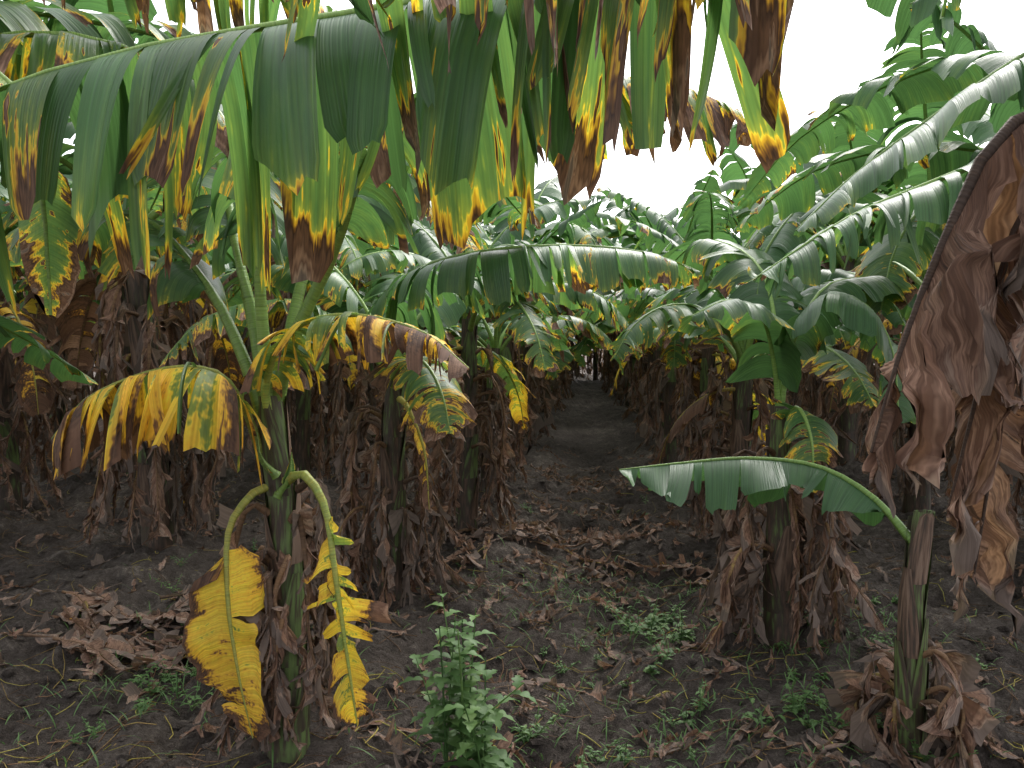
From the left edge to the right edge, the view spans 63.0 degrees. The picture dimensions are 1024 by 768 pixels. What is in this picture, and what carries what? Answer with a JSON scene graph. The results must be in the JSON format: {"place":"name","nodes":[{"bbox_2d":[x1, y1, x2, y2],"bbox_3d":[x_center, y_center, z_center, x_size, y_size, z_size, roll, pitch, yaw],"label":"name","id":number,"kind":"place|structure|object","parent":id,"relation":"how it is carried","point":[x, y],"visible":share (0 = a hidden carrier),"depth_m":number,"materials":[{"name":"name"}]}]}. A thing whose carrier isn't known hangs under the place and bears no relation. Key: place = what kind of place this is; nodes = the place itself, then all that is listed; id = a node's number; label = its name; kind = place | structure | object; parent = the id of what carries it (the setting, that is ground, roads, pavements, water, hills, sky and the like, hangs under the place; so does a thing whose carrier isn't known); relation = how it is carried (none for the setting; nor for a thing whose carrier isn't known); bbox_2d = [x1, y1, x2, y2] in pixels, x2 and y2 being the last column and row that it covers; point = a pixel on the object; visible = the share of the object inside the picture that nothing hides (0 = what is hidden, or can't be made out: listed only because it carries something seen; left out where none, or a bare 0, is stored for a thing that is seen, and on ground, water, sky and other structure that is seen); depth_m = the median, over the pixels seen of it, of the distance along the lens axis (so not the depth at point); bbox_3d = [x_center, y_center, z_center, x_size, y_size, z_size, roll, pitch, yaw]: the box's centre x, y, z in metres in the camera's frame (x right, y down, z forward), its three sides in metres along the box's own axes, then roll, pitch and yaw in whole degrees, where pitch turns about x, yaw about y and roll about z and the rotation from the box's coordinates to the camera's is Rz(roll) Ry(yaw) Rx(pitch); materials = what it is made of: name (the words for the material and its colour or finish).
{"place":"outdoors","nodes":[
{"label":"outdoors","id":0,"kind":"place"},
{"bbox_2d":[0,342,1023,767],"bbox_3d":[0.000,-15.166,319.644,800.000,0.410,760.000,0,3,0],"label":"ground","id":1,"kind":"structure","parent":0,"point":[592,428],"depth_m":4.58,"materials":[{"name":"soil"}]},
{"bbox_2d":[8,200,30,427],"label":"banana plant","id":2,"kind":"object","parent":1,"relation":"on","point":[23,293],"visible":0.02,"depth_m":14.00,"materials":[{"name":"brown plant"}]},
{"bbox_2d":[14,288,28,413],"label":"banana plant","id":3,"kind":"object","parent":1,"relation":"on","point":[19,297],"visible":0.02,"depth_m":17.19,"materials":[{"name":"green plant"}]},
{"bbox_2d":[16,276,97,409],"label":"banana plant","id":4,"kind":"object","parent":1,"relation":"on","point":[90,355],"visible":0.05,"depth_m":15.98,"materials":[{"name":"brown plant"}]},
{"bbox_2d":[0,152,122,451],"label":"banana plant","id":5,"kind":"object","parent":1,"relation":"on","point":[31,307],"visible":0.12,"depth_m":11.08,"materials":[{"name":"brown plant"}]},
{"bbox_2d":[65,347,95,404],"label":"banana plant","id":6,"kind":"object","parent":1,"relation":"on","point":[84,348],"visible":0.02,"depth_m":19.37,"materials":[{"name":"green plant"}]},
{"bbox_2d":[0,164,214,514],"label":"banana plant","id":7,"kind":"object","parent":1,"relation":"on","point":[32,384],"visible":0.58,"depth_m":7.52,"materials":[{"name":"brown plant"}]},
{"bbox_2d":[13,264,211,392],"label":"banana plant","id":8,"kind":"object","parent":1,"relation":"on","point":[19,285],"visible":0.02,"depth_m":13.06,"materials":[{"name":"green plant"}]},
{"bbox_2d":[0,171,282,476],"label":"banana plant","id":9,"kind":"object","parent":1,"relation":"on","point":[124,336],"visible":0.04,"depth_m":9.40,"materials":[{"name":"brown plant"}]},
{"bbox_2d":[72,242,247,447],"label":"banana plant","id":10,"kind":"object","parent":1,"relation":"on","point":[190,247],"visible":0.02,"depth_m":11.38,"materials":[{"name":"green plant"}]},
{"bbox_2d":[0,0,370,550],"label":"banana plant","id":11,"kind":"object","parent":1,"relation":"on","point":[154,469],"visible":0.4,"depth_m":6.26,"materials":[{"name":"brown plant"}]},
{"bbox_2d":[148,188,235,361],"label":"banana plant","id":12,"kind":"object","parent":1,"relation":"on","point":[209,257],"depth_m":14.86,"materials":[{"name":"green plant"}]},
{"bbox_2d":[0,0,412,384],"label":"banana plant","id":13,"kind":"object","parent":1,"relation":"on","point":[48,232],"visible":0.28,"depth_m":2.77,"materials":[{"name":"green plant"}]},
{"bbox_2d":[158,210,287,428],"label":"banana plant","id":14,"kind":"object","parent":1,"relation":"on","point":[229,256],"visible":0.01,"depth_m":13.09,"materials":[{"name":"green plant"}]},
{"bbox_2d":[233,373,241,391],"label":"banana plant","id":15,"kind":"object","parent":1,"relation":"on","point":[236,377],"depth_m":17.70,"materials":[{"name":"brown plant"}]},
{"bbox_2d":[224,262,313,425],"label":"banana plant","id":16,"kind":"object","parent":1,"relation":"on","point":[229,265],"depth_m":14.55,"materials":[{"name":"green plant"}]},
{"bbox_2d":[133,38,487,491],"bbox_3d":[-1.966,-1.102,8.252,3.932,4.656,3.965,2,4,40],"label":"banana plant","id":17,"kind":"object","parent":1,"relation":"on","point":[300,405],"visible":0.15,"depth_m":8.40,"materials":[{"name":"brown plant"}]},
{"bbox_2d":[226,229,407,465],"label":"banana plant","id":18,"kind":"object","parent":1,"relation":"on","point":[353,377],"visible":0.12,"depth_m":10.22,"materials":[{"name":"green plant"}]},
{"bbox_2d":[282,294,379,411],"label":"banana plant","id":19,"kind":"object","parent":1,"relation":"on","point":[349,401],"visible":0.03,"depth_m":17.80,"materials":[{"name":"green plant"}]},
{"bbox_2d":[269,216,461,442],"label":"banana plant","id":20,"kind":"object","parent":1,"relation":"on","point":[371,391],"visible":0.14,"depth_m":12.44,"materials":[{"name":"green plant"}]},
{"bbox_2d":[0,30,751,762],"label":"banana plant","id":21,"kind":"object","parent":1,"relation":"on","point":[268,664],"visible":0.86,"depth_m":2.87,"materials":[{"name":"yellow plant"}]},
{"bbox_2d":[339,217,491,408],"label":"banana plant","id":22,"kind":"object","parent":1,"relation":"on","point":[427,224],"visible":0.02,"depth_m":14.30,"materials":[{"name":"green plant"}]},
{"bbox_2d":[159,214,701,610],"bbox_3d":[-0.709,0.185,5.305,3.425,2.479,2.502,0,3,0],"label":"banana plant","id":23,"kind":"object","parent":1,"relation":"on","point":[424,296],"visible":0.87,"depth_m":4.90,"materials":[{"name":"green plant"}]},
{"bbox_2d":[418,243,458,350],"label":"banana plant","id":24,"kind":"object","parent":1,"relation":"on","point":[454,248],"depth_m":15.89,"materials":[{"name":"green plant"}]},
{"bbox_2d":[396,586,537,767],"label":"tall weed","id":25,"kind":"object","parent":1,"relation":"on","point":[471,713],"visible":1,"depth_m":3.02,"materials":[{"name":"green plant"}]},
{"bbox_2d":[477,228,493,395],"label":"banana plant","id":26,"kind":"object","parent":1,"relation":"on","point":[490,236],"visible":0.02,"depth_m":22.49,"materials":[{"name":"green plant"}]},
{"bbox_2d":[339,199,642,537],"bbox_3d":[-0.225,-0.113,6.642,2.508,2.755,2.653,0,3,0],"label":"banana plant","id":27,"kind":"object","parent":1,"relation":"on","point":[459,499],"visible":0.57,"depth_m":6.44,"materials":[{"name":"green plant"}]},
{"bbox_2d":[395,199,597,454],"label":"banana plant","id":28,"kind":"object","parent":1,"relation":"on","point":[509,352],"visible":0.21,"depth_m":10.69,"materials":[{"name":"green plant"}]},
{"bbox_2d":[374,200,623,499],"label":"banana plant","id":29,"kind":"object","parent":1,"relation":"on","point":[496,336],"visible":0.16,"depth_m":8.27,"materials":[{"name":"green plant"}]},
{"bbox_2d":[0,495,1017,767],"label":"weeds","id":30,"kind":"object","parent":1,"relation":"on","point":[654,621],"visible":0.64,"depth_m":3.77,"materials":[{"name":"green plant"}]},
{"bbox_2d":[0,0,1023,641],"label":"banana plant","id":31,"kind":"object","parent":1,"relation":"on","point":[308,98],"visible":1,"depth_m":1.67,"materials":[{"name":"green plant"}]},
{"bbox_2d":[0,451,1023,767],"bbox_3d":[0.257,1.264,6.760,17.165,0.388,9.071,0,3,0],"label":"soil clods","id":32,"kind":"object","parent":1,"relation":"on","point":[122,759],"visible":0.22,"depth_m":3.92,"materials":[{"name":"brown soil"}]},
{"bbox_2d":[0,475,1023,767],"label":"twigs","id":33,"kind":"object","parent":1,"relation":"on","point":[436,673],"visible":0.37,"depth_m":3.92,"materials":[{"name":"brown wood"}]},
{"bbox_2d":[0,438,1023,767],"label":"dry leaf litter","id":34,"kind":"object","parent":1,"relation":"on","point":[102,646],"visible":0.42,"depth_m":4.70,"materials":[{"name":"brown plant"}]},
{"bbox_2d":[431,175,641,419],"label":"banana plant","id":35,"kind":"object","parent":1,"relation":"on","point":[549,189],"visible":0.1,"depth_m":14.12,"materials":[{"name":"green plant"}]},
{"bbox_2d":[479,233,603,446],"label":"banana plant","id":36,"kind":"object","parent":1,"relation":"on","point":[538,421],"visible":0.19,"depth_m":12.32,"materials":[{"name":"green plant"}]},
{"bbox_2d":[533,353,555,412],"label":"banana plant","id":37,"kind":"object","parent":1,"relation":"on","point":[549,384],"visible":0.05,"depth_m":16.46,"materials":[{"name":"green plant"}]},
{"bbox_2d":[486,231,604,412],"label":"banana plant","id":38,"kind":"object","parent":1,"relation":"on","point":[557,385],"visible":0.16,"depth_m":18.08,"materials":[{"name":"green plant"}]},
{"bbox_2d":[534,235,590,398],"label":"banana plant","id":39,"kind":"object","parent":1,"relation":"on","point":[562,382],"visible":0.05,"depth_m":20.42,"materials":[{"name":"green plant"}]},
{"bbox_2d":[551,339,575,398],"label":"banana plant","id":40,"kind":"object","parent":1,"relation":"on","point":[568,384],"visible":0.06,"depth_m":22.26,"materials":[{"name":"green plant"}]},
{"bbox_2d":[564,339,575,383],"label":"banana plant","id":41,"kind":"object","parent":1,"relation":"on","point":[572,344],"visible":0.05,"depth_m":30.16,"materials":[{"name":"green plant"}]},
{"bbox_2d":[558,308,583,388],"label":"banana plant","id":42,"kind":"object","parent":1,"relation":"on","point":[572,361],"visible":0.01,"depth_m":26.16,"materials":[{"name":"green plant"}]},
{"bbox_2d":[570,332,584,377],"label":"banana plant","id":43,"kind":"object","parent":1,"relation":"on","point":[576,337],"visible":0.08,"depth_m":32.36,"materials":[{"name":"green plant"}]},
{"bbox_2d":[575,355,585,376],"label":"banana plant","id":44,"kind":"object","parent":1,"relation":"on","point":[581,368],"visible":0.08,"depth_m":36.87,"materials":[{"name":"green plant"}]},
{"bbox_2d":[561,311,612,379],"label":"banana plant","id":45,"kind":"object","parent":1,"relation":"on","point":[609,336],"visible":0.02,"depth_m":30.07,"materials":[{"name":"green plant"}]},
{"bbox_2d":[579,334,610,380],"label":"banana plant","id":46,"kind":"object","parent":1,"relation":"on","point":[595,365],"visible":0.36,"depth_m":33.92,"materials":[{"name":"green plant"}]},
{"bbox_2d":[568,302,621,392],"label":"banana plant","id":47,"kind":"object","parent":1,"relation":"on","point":[605,370],"visible":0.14,"depth_m":25.61,"materials":[{"name":"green plant"}]},
{"bbox_2d":[586,350,603,374],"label":"banana plant","id":48,"kind":"object","parent":1,"relation":"on","point":[598,360],"visible":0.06,"depth_m":39.16,"materials":[{"name":"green plant"}]},
{"bbox_2d":[585,289,622,395],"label":"banana plant","id":49,"kind":"object","parent":1,"relation":"on","point":[599,320],"depth_m":23.12,"materials":[{"name":"green plant"}]},
{"bbox_2d":[600,336,614,383],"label":"banana plant","id":50,"kind":"object","parent":1,"relation":"on","point":[611,363],"visible":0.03,"depth_m":28.15,"materials":[{"name":"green plant"}]},
{"bbox_2d":[586,226,645,405],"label":"banana plant","id":51,"kind":"object","parent":1,"relation":"on","point":[606,241],"visible":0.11,"depth_m":20.18,"materials":[{"name":"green plant"}]},
{"bbox_2d":[611,245,646,399],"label":"banana plant","id":52,"kind":"object","parent":1,"relation":"on","point":[615,333],"depth_m":21.82,"materials":[{"name":"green plant"}]},
{"bbox_2d":[575,205,696,418],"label":"banana plant","id":53,"kind":"object","parent":1,"relation":"on","point":[646,221],"visible":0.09,"depth_m":15.88,"materials":[{"name":"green plant"}]},
{"bbox_2d":[576,194,722,428],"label":"banana plant","id":54,"kind":"object","parent":1,"relation":"on","point":[600,233],"visible":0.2,"depth_m":14.07,"materials":[{"name":"green plant"}]},
{"bbox_2d":[570,213,734,443],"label":"banana plant","id":55,"kind":"object","parent":1,"relation":"on","point":[583,347],"visible":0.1,"depth_m":12.67,"materials":[{"name":"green plant"}]},
{"bbox_2d":[612,200,720,411],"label":"banana plant","id":56,"kind":"object","parent":1,"relation":"on","point":[671,215],"visible":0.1,"depth_m":18.02,"materials":[{"name":"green plant"}]},
{"bbox_2d":[565,170,785,463],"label":"banana plant","id":57,"kind":"object","parent":1,"relation":"on","point":[664,414],"visible":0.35,"depth_m":10.15,"materials":[{"name":"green plant"}]},
{"bbox_2d":[660,213,731,409],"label":"banana plant","id":58,"kind":"object","parent":1,"relation":"on","point":[674,225],"visible":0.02,"depth_m":18.34,"materials":[{"name":"green plant"}]},
{"bbox_2d":[582,186,855,461],"bbox_3d":[2.062,-0.394,8.396,2.530,3.208,2.721,-1,3,-20],"label":"banana plant","id":59,"kind":"object","parent":1,"relation":"on","point":[698,367],"visible":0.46,"depth_m":8.10,"materials":[{"name":"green plant"}]},
{"bbox_2d":[717,145,792,408],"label":"banana plant","id":60,"kind":"object","parent":1,"relation":"on","point":[735,170],"visible":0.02,"depth_m":15.46,"materials":[{"name":"green plant"}]},
{"bbox_2d":[606,181,907,551],"bbox_3d":[1.725,-0.121,6.223,2.307,2.929,2.176,2,3,30],"label":"banana plant","id":61,"kind":"object","parent":1,"relation":"on","point":[645,332],"visible":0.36,"depth_m":6.22,"materials":[{"name":"green plant"}]},
{"bbox_2d":[725,227,823,427],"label":"banana plant","id":62,"kind":"object","parent":1,"relation":"on","point":[787,392],"depth_m":14.30,"materials":[{"name":"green plant"}]},
{"bbox_2d":[647,239,916,661],"bbox_3d":[1.533,0.291,4.660,1.889,2.305,1.632,1,3,21],"label":"banana plant","id":63,"kind":"object","parent":1,"relation":"on","point":[789,565],"visible":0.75,"depth_m":4.24,"materials":[{"name":"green plant"}]},
{"bbox_2d":[791,231,818,395],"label":"banana plant","id":64,"kind":"object","parent":1,"relation":"on","point":[816,384],"visible":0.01,"depth_m":19.83,"materials":[{"name":"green plant"}]},
{"bbox_2d":[619,456,998,767],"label":"banana plant","id":65,"kind":"object","parent":1,"relation":"on","point":[908,696],"visible":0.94,"depth_m":3.19,"materials":[{"name":"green plant"}]},
{"bbox_2d":[713,73,919,439],"bbox_3d":[4.411,-1.364,11.734,3.978,4.802,3.813,1,3,15],"label":"banana plant","id":66,"kind":"object","parent":1,"relation":"on","point":[739,186],"visible":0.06,"depth_m":11.72,"materials":[{"name":"green plant"}]},
{"bbox_2d":[726,118,908,464],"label":"banana plant","id":67,"kind":"object","parent":1,"relation":"on","point":[845,421],"visible":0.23,"depth_m":10.10,"materials":[{"name":"green plant"}]},
{"bbox_2d":[744,5,992,512],"bbox_3d":[3.678,-0.829,7.956,3.623,4.271,3.370,-1,3,-13],"label":"banana plant","id":68,"kind":"object","parent":1,"relation":"on","point":[920,174],"visible":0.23,"depth_m":7.52,"materials":[{"name":"green plant"}]},
{"bbox_2d":[733,0,1023,300],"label":"banana plant","id":69,"kind":"object","parent":1,"relation":"on","point":[981,80],"visible":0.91,"depth_m":4.11,"materials":[{"name":"green plant"}]},
{"bbox_2d":[818,128,972,432],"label":"banana plant","id":70,"kind":"object","parent":1,"relation":"on","point":[965,140],"visible":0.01,"depth_m":12.18,"materials":[{"name":"green plant"}]},
{"bbox_2d":[873,287,985,363],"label":"banana plant","id":71,"kind":"object","parent":1,"relation":"on","point":[898,336],"depth_m":10.62,"materials":[{"name":"green plant"}]},
{"bbox_2d":[839,0,1023,539],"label":"banana plant","id":72,"kind":"object","parent":1,"relation":"on","point":[880,258],"visible":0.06,"depth_m":5.32,"materials":[{"name":"green plant"}]},
{"bbox_2d":[872,109,995,194],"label":"banana plant","id":73,"kind":"object","parent":1,"relation":"on","point":[981,132],"visible":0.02,"depth_m":10.67,"materials":[{"name":"green plant"}]},
{"bbox_2d":[1,0,1023,302],"label":"sky","id":74,"kind":"structure","parent":0,"point":[831,47],"materials":[{"name":"white"}]}
]}

